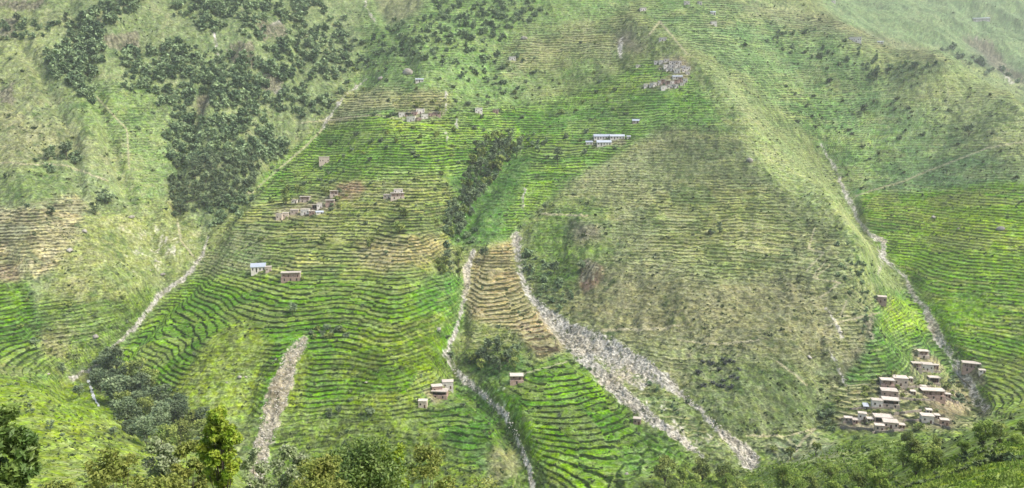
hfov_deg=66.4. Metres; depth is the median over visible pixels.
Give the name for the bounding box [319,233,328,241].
broadleaf tree
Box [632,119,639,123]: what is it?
stone house
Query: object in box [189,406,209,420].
broadleaf tree
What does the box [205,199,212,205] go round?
broadleaf tree
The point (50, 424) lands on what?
broadleaf tree
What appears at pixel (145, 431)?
broadleaf tree
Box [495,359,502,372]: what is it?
broadleaf tree
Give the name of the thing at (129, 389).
broadleaf tree
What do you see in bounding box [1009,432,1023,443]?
broadleaf tree
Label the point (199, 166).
broadleaf tree
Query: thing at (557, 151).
broadleaf tree
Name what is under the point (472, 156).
broadleaf tree
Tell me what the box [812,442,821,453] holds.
broadleaf tree
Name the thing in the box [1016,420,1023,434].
broadleaf tree
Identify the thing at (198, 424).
broadleaf tree
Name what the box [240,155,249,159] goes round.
broadleaf tree
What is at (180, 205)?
broadleaf tree
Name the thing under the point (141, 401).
broadleaf tree
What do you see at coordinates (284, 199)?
broadleaf tree
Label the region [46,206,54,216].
broadleaf tree
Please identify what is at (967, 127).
broadleaf tree
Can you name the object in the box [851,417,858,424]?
shed
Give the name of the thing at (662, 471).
broadleaf tree
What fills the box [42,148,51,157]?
broadleaf tree
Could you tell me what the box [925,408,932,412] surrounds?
shed
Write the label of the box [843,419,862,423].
stone wall
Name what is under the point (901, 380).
stone house
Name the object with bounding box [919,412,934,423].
stone house
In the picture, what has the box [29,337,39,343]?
broadleaf tree
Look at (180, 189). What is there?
broadleaf tree
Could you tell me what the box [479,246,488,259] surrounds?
broadleaf tree
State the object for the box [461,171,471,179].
broadleaf tree
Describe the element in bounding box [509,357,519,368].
broadleaf tree
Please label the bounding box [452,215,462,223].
broadleaf tree
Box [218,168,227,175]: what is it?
broadleaf tree
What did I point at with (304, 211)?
stone house
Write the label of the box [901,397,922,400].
stone wall
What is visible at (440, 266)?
broadleaf tree
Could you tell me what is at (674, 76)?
stone house
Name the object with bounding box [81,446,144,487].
yellow bush
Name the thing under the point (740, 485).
broadleaf tree
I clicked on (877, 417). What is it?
stone house
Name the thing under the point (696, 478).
broadleaf tree
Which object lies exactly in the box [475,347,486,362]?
broadleaf tree
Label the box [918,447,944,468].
broadleaf tree
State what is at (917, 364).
stone house
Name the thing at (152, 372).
broadleaf tree
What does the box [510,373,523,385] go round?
stone house
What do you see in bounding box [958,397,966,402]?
bush
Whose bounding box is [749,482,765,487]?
broadleaf tree
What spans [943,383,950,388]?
bush
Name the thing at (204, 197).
broadleaf tree
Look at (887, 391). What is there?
stone house
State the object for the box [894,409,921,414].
stone wall
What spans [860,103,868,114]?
broadleaf tree
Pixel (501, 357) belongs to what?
broadleaf tree
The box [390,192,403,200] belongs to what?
stone house
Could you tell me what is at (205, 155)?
broadleaf tree
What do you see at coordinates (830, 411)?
bush
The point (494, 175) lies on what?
broadleaf tree
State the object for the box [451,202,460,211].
broadleaf tree
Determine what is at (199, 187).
broadleaf tree
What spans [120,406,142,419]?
broadleaf tree
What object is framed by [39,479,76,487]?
olive bush
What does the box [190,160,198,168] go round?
broadleaf tree
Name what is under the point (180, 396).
broadleaf tree
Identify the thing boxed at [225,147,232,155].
broadleaf tree
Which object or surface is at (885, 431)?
stone wall
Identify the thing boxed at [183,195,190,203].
broadleaf tree
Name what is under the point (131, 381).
broadleaf tree
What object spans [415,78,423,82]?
stone house
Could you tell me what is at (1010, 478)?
grass
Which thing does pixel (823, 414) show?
bush
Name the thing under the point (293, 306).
broadleaf tree
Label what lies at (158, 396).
broadleaf tree
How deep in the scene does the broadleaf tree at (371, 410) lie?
425.46 m
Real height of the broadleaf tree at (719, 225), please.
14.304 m
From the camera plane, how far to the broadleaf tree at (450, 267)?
586.77 m
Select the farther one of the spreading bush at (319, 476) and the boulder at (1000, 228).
the boulder at (1000, 228)
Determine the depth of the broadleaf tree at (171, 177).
692.90 m
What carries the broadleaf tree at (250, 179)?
on the hillside
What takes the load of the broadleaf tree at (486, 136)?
on the hillside
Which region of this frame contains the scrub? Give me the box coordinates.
[0,0,1023,487]
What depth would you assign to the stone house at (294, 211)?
671.28 m
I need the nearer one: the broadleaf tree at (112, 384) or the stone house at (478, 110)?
the broadleaf tree at (112, 384)
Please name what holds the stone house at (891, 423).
on the hillside
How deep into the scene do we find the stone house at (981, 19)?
1917.17 m
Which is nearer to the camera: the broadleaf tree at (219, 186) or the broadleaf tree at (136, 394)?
the broadleaf tree at (136, 394)
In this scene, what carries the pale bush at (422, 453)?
on the hillside
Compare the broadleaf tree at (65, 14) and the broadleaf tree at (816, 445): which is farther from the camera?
the broadleaf tree at (65, 14)
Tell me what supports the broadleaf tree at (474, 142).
on the hillside
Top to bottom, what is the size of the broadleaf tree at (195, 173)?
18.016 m
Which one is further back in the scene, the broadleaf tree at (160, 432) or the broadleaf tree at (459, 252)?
the broadleaf tree at (459, 252)
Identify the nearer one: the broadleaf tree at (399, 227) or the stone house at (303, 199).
the broadleaf tree at (399, 227)
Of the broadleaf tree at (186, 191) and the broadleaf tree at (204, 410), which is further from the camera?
the broadleaf tree at (186, 191)
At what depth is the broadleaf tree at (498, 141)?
766.25 m
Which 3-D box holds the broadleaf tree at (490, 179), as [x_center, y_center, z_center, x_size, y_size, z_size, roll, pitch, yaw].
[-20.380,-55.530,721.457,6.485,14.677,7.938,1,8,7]
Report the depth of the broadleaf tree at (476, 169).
719.42 m
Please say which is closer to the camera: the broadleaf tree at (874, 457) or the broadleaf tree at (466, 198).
the broadleaf tree at (874, 457)
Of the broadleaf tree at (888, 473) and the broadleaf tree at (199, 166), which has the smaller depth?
the broadleaf tree at (888, 473)
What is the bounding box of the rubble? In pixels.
[68,20,1008,487]
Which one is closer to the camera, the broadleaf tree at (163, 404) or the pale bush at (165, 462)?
the pale bush at (165, 462)
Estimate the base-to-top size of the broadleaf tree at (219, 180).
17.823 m
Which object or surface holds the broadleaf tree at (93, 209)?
on the hillside
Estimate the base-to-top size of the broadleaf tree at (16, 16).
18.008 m
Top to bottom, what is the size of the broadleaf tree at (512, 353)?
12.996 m
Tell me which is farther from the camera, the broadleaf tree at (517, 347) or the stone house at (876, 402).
the broadleaf tree at (517, 347)
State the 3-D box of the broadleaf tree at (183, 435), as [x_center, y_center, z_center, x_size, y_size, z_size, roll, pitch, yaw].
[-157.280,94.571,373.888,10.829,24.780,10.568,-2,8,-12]
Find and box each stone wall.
[840,426,873,430]
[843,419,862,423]
[850,407,864,409]
[867,407,894,408]
[872,428,903,433]
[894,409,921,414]
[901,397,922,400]
[903,419,920,420]
[908,385,930,387]
[922,370,940,372]
[933,422,950,429]
[946,397,958,403]
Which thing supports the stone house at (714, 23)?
on the hillside
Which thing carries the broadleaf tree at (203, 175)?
on the hillside
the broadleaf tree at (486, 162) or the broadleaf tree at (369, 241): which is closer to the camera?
the broadleaf tree at (369, 241)
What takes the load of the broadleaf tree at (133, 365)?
on the hillside
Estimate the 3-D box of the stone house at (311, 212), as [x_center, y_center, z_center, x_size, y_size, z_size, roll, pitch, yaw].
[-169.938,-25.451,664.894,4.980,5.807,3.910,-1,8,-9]
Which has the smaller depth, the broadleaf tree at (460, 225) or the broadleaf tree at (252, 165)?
the broadleaf tree at (460, 225)
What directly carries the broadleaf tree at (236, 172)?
on the hillside
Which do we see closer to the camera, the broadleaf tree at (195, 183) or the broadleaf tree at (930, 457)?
the broadleaf tree at (930, 457)
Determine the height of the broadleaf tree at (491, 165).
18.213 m
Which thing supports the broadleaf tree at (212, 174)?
on the hillside
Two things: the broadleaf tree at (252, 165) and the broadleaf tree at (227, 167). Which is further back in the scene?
the broadleaf tree at (252, 165)
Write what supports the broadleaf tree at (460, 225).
on the hillside
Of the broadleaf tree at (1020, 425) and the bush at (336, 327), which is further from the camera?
the bush at (336, 327)
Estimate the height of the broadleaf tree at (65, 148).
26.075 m
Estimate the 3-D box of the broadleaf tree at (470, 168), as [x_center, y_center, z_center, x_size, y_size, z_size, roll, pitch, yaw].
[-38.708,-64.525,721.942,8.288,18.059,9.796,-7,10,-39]
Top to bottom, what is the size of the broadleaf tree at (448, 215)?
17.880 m
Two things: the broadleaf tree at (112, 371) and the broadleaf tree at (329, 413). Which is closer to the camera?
the broadleaf tree at (329, 413)
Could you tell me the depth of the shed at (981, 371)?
513.06 m
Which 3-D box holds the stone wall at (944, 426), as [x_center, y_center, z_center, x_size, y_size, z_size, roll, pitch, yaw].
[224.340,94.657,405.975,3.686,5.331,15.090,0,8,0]
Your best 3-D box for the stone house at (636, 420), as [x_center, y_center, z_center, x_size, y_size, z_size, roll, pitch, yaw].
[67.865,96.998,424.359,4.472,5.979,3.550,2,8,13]
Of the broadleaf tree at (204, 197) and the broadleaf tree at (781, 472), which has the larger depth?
the broadleaf tree at (204, 197)
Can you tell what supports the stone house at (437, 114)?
on the hillside
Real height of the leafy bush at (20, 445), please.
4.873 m
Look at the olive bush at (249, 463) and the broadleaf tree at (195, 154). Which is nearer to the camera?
the olive bush at (249, 463)
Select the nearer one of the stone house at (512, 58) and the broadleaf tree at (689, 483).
the broadleaf tree at (689, 483)
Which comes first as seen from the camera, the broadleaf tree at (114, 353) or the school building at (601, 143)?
the broadleaf tree at (114, 353)
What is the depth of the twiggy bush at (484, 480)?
36.74 m
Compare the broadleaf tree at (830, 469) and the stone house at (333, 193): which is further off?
the stone house at (333, 193)
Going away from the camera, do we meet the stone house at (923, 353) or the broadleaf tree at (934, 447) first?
the broadleaf tree at (934, 447)
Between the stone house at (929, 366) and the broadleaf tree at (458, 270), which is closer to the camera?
the stone house at (929, 366)
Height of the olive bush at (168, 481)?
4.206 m
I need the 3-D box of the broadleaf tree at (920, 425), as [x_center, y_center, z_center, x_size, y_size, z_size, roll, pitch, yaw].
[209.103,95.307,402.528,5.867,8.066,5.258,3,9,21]
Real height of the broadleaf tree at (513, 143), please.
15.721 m
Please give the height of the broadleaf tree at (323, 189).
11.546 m
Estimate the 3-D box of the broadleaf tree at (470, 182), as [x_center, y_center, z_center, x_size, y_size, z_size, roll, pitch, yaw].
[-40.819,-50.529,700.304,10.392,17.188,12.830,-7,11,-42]
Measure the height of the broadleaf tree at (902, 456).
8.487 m
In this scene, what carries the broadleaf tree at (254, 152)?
on the hillside
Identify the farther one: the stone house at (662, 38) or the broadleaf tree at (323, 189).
the stone house at (662, 38)
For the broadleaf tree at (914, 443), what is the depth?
175.25 m
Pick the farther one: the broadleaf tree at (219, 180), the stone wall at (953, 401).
the broadleaf tree at (219, 180)
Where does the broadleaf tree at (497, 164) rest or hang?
on the hillside
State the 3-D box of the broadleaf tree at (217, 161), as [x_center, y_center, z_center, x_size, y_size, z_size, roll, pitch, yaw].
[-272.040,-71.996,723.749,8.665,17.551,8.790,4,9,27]
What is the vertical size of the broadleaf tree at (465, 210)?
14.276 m
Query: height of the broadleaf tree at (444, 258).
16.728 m
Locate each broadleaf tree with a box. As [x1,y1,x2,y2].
[12,12,21,19]
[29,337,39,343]
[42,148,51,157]
[44,419,54,431]
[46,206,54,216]
[58,141,72,159]
[59,362,65,373]
[62,12,69,20]
[70,157,78,163]
[72,383,84,396]
[88,368,109,393]
[89,201,100,213]
[89,359,104,369]
[97,189,115,203]
[97,354,116,370]
[98,345,112,356]
[100,373,131,401]
[105,345,125,368]
[108,368,118,377]
[109,396,137,421]
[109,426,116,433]
[114,389,130,403]
[115,366,140,375]
[120,361,132,370]
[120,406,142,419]
[120,419,139,435]
[122,356,147,378]
[122,384,137,400]
[125,376,138,389]
[128,390,149,405]
[131,371,151,392]
[131,397,151,416]
[131,415,153,427]
[134,414,158,446]
[141,367,160,386]
[142,399,155,415]
[148,383,171,400]
[151,400,171,421]
[151,407,171,427]
[151,424,170,444]
[163,423,179,444]
[165,392,188,405]
[168,173,174,181]
[169,399,189,421]
[170,417,193,445]
[172,159,180,167]
[175,203,185,213]
[176,186,183,192]
[177,175,184,181]
[183,188,189,195]
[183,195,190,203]
[183,409,199,423]
[188,152,197,157]
[188,188,197,199]
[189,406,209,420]
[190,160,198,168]
[191,169,199,179]
[191,180,199,187]
[191,419,207,439]
[195,164,203,174]
[195,184,203,191]
[199,193,208,204]
[200,170,209,183]
[201,152,212,158]
[205,164,211,171]
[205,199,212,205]
[206,159,214,165]
[210,170,217,179]
[212,157,220,164]
[213,189,221,197]
[214,182,225,190]
[214,196,220,203]
[215,177,222,184]
[217,194,227,205]
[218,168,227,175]
[220,150,227,157]
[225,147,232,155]
[225,164,231,171]
[229,156,236,167]
[229,189,237,195]
[232,169,239,175]
[232,177,241,188]
[239,187,247,194]
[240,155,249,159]
[241,179,249,186]
[246,175,253,186]
[248,163,256,169]
[250,148,258,154]
[250,168,259,178]
[281,191,290,202]
[289,302,297,314]
[295,184,301,193]
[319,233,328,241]
[320,187,329,192]
[325,408,333,419]
[335,405,341,414]
[365,236,374,249]
[365,406,374,415]
[394,220,404,232]
[398,206,408,216]
[435,263,444,270]
[436,256,446,263]
[441,256,448,265]
[442,250,450,262]
[442,266,448,272]
[443,211,451,221]
[447,260,453,269]
[448,226,454,234]
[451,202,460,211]
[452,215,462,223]
[454,256,462,265]
[455,222,464,234]
[455,247,463,256]
[456,267,462,275]
[457,207,468,215]
[459,185,467,192]
[460,179,473,186]
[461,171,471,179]
[462,195,472,202]
[464,351,475,359]
[465,188,475,197]
[466,165,474,172]
[468,153,476,165]
[468,206,474,215]
[471,188,481,200]
[472,140,480,151]
[474,166,479,177]
[474,177,480,187]
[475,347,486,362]
[476,148,484,158]
[476,358,485,370]
[477,160,484,171]
[479,183,487,192]
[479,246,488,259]
[480,168,492,176]
[480,177,486,183]
[481,140,487,147]
[481,337,492,350]
[482,158,489,168]
[484,134,491,147]
[484,354,493,362]
[486,176,492,185]
[488,153,496,161]
[489,160,494,169]
[490,131,500,141]
[490,145,498,153]
[490,172,498,180]
[491,334,502,354]
[491,355,498,367]
[493,333,505,351]
[494,160,502,172]
[494,353,505,360]
[495,138,503,147]
[495,154,505,166]
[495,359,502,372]
[500,138,510,146]
[502,349,513,362]
[505,128,515,141]
[505,148,511,154]
[508,141,517,148]
[508,344,520,355]
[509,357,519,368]
[511,144,521,157]
[511,349,518,357]
[548,260,559,273]
[552,147,562,164]
[577,260,585,269]
[639,482,656,487]
[653,454,678,485]
[666,479,681,487]
[676,460,689,483]
[681,479,700,487]
[686,473,704,487]
[692,453,712,480]
[714,460,738,482]
[716,222,722,232]
[718,473,734,487]
[728,481,746,487]
[735,479,748,487]
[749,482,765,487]
[770,445,777,450]
[771,463,794,487]
[785,446,795,459]
[787,468,801,487]
[794,478,807,487]
[802,474,819,487]
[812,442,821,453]
[820,463,838,478]
[823,480,843,487]
[847,466,860,479]
[848,473,867,487]
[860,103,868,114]
[864,464,875,477]
[867,470,890,487]
[868,449,885,468]
[872,67,880,80]
[877,467,893,481]
[896,445,911,466]
[900,430,914,445]
[906,438,923,454]
[908,453,930,476]
[913,422,924,429]
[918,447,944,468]
[919,439,940,457]
[930,434,941,446]
[956,440,970,452]
[963,123,974,136]
[971,418,993,443]
[991,421,1008,442]
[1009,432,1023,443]
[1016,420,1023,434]
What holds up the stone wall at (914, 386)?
on the hillside
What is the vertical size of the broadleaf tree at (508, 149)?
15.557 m
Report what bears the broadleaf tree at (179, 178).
on the hillside
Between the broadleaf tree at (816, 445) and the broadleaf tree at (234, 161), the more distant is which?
the broadleaf tree at (234, 161)
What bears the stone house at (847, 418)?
on the hillside
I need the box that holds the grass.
[0,377,1023,487]
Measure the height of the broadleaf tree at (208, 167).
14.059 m
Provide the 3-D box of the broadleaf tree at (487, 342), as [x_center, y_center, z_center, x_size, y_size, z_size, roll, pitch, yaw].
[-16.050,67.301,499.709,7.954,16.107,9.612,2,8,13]
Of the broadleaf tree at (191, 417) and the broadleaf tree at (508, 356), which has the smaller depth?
the broadleaf tree at (191, 417)
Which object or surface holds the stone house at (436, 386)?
on the hillside
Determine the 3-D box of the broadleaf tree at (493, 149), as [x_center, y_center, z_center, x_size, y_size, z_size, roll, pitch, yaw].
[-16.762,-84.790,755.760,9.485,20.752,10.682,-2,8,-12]
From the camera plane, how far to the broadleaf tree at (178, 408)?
401.43 m
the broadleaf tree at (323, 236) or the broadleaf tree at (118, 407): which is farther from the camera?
the broadleaf tree at (323, 236)
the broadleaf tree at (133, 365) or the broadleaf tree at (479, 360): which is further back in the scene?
the broadleaf tree at (479, 360)
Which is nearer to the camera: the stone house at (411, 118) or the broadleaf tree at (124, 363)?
the broadleaf tree at (124, 363)
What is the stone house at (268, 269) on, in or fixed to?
on the hillside
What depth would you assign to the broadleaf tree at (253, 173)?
736.68 m
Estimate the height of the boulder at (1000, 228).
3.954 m
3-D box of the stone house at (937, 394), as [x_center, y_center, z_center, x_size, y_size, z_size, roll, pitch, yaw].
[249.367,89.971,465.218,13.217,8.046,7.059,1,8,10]
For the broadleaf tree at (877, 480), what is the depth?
138.00 m
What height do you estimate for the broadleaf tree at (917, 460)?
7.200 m
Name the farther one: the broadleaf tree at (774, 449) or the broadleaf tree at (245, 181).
the broadleaf tree at (245, 181)
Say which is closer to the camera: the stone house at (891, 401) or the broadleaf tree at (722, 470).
the broadleaf tree at (722, 470)
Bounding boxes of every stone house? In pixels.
[250,263,265,275]
[265,266,271,272]
[276,214,282,219]
[281,271,300,282]
[282,212,288,218]
[290,209,298,214]
[299,196,310,202]
[300,209,309,215]
[309,210,314,215]
[317,203,321,209]
[319,157,328,166]
[325,199,334,207]
[329,190,338,197]
[383,194,390,198]
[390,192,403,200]
[407,116,415,121]
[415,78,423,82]
[416,108,424,113]
[418,399,427,408]
[421,114,427,118]
[431,383,442,389]
[431,388,448,399]
[433,112,440,118]
[442,379,453,392]
[475,108,481,113]
[509,56,515,60]
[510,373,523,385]
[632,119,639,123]
[633,416,641,424]
[659,37,666,41]
[660,85,667,90]
[672,75,682,78]
[674,68,680,72]
[710,21,716,26]
[843,415,852,420]
[849,36,861,43]
[858,411,866,419]
[870,397,882,406]
[872,413,893,422]
[874,423,884,430]
[876,295,886,306]
[879,377,895,387]
[880,387,898,396]
[881,396,899,409]
[882,418,898,428]
[892,375,908,388]
[910,361,922,373]
[916,349,929,358]
[919,387,945,403]
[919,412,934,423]
[921,362,933,372]
[927,375,940,386]
[939,417,949,425]
[961,360,981,374]
[973,17,989,21]
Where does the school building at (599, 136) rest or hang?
on the hillside
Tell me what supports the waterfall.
on the hillside
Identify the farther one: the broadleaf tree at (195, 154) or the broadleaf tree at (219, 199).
the broadleaf tree at (195, 154)
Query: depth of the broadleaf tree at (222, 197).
686.78 m
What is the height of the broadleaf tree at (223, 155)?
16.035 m
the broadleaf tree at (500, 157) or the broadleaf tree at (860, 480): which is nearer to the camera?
the broadleaf tree at (860, 480)
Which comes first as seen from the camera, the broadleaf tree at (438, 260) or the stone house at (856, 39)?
the broadleaf tree at (438, 260)
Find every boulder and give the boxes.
[402,68,412,74]
[995,226,1004,230]
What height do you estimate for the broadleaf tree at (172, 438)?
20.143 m
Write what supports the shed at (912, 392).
on the hillside
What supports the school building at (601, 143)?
on the hillside
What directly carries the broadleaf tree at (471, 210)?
on the hillside
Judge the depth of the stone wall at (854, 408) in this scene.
433.02 m
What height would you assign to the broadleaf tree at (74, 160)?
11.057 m
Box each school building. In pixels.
[593,134,609,140]
[596,140,611,146]
[609,134,624,140]
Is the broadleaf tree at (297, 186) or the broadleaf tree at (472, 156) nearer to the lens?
the broadleaf tree at (297, 186)
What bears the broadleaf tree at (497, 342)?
on the hillside
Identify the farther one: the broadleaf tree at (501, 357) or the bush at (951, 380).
the bush at (951, 380)
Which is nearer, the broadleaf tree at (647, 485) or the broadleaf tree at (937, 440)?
the broadleaf tree at (937, 440)
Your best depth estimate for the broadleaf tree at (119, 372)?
454.14 m
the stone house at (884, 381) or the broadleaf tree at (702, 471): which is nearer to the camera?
the broadleaf tree at (702, 471)
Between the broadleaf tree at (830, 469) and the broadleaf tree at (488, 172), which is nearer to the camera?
the broadleaf tree at (830, 469)
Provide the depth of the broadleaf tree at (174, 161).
717.04 m
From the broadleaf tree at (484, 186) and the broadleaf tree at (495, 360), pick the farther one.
the broadleaf tree at (484, 186)
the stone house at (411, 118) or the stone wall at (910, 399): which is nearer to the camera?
the stone wall at (910, 399)
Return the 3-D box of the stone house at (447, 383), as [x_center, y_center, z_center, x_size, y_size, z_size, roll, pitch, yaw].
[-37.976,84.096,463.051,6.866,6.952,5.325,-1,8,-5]
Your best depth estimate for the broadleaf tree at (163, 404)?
393.83 m
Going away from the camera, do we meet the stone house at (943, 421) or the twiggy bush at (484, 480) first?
the twiggy bush at (484, 480)
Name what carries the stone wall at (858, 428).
on the hillside
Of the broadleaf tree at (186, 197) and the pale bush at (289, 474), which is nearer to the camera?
the pale bush at (289, 474)
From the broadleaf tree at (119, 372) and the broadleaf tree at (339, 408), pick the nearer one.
the broadleaf tree at (339, 408)
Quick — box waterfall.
[87,380,99,405]
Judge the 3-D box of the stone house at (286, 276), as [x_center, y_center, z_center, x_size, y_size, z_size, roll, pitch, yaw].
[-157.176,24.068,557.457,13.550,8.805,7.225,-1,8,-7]
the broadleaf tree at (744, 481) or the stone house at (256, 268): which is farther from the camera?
the stone house at (256, 268)
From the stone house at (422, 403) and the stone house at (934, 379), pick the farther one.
the stone house at (934, 379)
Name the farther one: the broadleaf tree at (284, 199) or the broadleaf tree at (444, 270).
the broadleaf tree at (284, 199)
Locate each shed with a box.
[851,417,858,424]
[866,416,873,422]
[898,422,905,428]
[910,389,915,395]
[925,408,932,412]
[933,413,940,418]
[944,392,951,398]
[978,368,986,375]
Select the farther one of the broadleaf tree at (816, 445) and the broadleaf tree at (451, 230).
the broadleaf tree at (451, 230)
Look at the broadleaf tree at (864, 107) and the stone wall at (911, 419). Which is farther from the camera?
the broadleaf tree at (864, 107)
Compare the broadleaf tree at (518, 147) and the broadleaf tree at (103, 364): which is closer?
the broadleaf tree at (103, 364)
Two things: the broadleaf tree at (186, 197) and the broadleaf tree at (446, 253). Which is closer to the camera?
the broadleaf tree at (446, 253)
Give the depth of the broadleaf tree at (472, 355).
493.76 m
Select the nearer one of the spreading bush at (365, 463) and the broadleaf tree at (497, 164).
the spreading bush at (365, 463)
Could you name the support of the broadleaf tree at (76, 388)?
on the hillside
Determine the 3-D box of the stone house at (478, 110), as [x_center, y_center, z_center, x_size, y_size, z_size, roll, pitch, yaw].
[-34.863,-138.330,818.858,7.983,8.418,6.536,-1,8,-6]
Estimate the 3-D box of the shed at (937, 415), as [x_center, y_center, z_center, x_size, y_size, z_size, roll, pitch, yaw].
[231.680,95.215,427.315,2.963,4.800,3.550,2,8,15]
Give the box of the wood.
[0,0,1020,413]
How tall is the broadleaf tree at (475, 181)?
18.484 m
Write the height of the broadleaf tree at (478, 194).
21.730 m
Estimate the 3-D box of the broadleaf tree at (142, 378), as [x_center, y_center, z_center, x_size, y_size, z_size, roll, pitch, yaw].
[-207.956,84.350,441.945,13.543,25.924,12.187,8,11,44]
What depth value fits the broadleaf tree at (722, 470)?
366.44 m
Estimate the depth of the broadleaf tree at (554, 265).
604.22 m
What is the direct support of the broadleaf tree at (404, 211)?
on the hillside
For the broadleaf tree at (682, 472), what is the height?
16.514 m
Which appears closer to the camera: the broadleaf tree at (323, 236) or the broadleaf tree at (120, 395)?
the broadleaf tree at (120, 395)
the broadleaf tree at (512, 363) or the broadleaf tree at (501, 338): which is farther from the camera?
the broadleaf tree at (501, 338)
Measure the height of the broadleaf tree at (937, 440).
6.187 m
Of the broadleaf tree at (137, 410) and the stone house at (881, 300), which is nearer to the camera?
the broadleaf tree at (137, 410)
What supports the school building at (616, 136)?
on the hillside
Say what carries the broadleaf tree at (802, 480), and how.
on the hillside
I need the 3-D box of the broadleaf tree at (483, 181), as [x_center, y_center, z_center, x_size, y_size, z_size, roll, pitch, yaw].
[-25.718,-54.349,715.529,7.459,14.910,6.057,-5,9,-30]
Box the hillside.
[0,0,1023,487]
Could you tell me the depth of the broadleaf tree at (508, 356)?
475.86 m
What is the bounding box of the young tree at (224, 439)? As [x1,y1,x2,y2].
[195,405,244,487]
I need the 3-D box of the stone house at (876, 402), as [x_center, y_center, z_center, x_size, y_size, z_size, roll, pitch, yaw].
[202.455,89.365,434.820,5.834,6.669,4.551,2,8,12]
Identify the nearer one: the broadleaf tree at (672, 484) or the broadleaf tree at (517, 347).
the broadleaf tree at (672, 484)
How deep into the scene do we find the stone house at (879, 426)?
405.39 m
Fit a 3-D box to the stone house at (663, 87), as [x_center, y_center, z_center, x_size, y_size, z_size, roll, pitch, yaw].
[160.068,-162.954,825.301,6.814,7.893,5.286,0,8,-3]
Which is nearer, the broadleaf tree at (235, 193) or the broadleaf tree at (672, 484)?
the broadleaf tree at (672, 484)
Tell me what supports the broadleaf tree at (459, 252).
on the hillside
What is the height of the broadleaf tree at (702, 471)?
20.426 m
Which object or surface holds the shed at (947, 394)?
on the hillside
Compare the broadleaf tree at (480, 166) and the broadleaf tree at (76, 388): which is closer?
the broadleaf tree at (76, 388)
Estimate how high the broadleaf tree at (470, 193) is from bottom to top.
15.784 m
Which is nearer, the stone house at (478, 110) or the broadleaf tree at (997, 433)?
the broadleaf tree at (997, 433)
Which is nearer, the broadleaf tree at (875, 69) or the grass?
the grass
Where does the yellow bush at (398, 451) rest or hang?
on the hillside
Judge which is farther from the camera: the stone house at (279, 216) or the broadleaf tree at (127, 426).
the stone house at (279, 216)
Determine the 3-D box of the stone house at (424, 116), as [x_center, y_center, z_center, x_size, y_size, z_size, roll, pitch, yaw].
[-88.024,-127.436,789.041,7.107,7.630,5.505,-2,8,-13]
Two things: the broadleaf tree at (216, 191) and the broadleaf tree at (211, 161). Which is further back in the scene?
the broadleaf tree at (211, 161)
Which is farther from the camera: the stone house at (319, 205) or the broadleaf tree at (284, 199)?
the broadleaf tree at (284, 199)
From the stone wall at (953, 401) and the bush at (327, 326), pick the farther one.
the bush at (327, 326)
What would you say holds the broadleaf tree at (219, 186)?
on the hillside
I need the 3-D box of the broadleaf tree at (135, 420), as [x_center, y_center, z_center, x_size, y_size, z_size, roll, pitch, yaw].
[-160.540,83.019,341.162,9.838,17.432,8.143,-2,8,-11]
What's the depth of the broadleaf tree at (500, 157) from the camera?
745.34 m
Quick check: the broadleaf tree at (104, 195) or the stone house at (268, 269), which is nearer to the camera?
the stone house at (268, 269)
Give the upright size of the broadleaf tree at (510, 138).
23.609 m
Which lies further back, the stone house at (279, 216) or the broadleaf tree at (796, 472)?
the stone house at (279, 216)
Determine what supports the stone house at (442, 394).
on the hillside
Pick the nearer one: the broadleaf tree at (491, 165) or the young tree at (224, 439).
the young tree at (224, 439)
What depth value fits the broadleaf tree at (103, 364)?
487.69 m
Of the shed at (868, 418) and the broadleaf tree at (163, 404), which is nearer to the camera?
the broadleaf tree at (163, 404)
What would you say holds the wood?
on the hillside
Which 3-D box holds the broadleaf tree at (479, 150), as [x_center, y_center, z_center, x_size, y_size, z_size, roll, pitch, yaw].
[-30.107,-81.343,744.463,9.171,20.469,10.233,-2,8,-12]
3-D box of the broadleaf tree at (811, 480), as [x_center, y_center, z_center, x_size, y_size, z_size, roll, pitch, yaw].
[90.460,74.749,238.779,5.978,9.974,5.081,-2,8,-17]
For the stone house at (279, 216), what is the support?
on the hillside
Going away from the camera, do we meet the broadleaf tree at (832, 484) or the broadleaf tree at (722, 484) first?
the broadleaf tree at (832, 484)
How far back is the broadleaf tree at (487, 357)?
487.68 m
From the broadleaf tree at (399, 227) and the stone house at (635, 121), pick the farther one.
the stone house at (635, 121)
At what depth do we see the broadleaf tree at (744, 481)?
293.77 m
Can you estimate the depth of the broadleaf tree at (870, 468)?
186.17 m
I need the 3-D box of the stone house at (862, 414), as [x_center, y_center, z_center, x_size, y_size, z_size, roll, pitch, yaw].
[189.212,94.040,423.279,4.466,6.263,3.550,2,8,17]
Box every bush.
[0,402,43,487]
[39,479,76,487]
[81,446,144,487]
[126,472,192,487]
[141,436,180,483]
[165,439,213,487]
[239,447,273,487]
[269,444,308,487]
[289,453,351,487]
[315,434,409,487]
[323,324,330,329]
[324,332,332,337]
[334,325,341,331]
[376,442,410,487]
[406,442,455,487]
[469,474,498,487]
[820,412,826,418]
[827,408,835,414]
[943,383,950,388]
[947,379,955,384]
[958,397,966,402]
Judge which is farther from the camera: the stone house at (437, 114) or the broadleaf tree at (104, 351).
the stone house at (437, 114)
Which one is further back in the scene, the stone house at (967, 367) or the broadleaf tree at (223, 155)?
the broadleaf tree at (223, 155)
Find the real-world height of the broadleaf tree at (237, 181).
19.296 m
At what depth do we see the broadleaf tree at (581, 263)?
591.51 m
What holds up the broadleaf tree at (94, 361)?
on the hillside
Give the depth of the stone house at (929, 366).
509.76 m

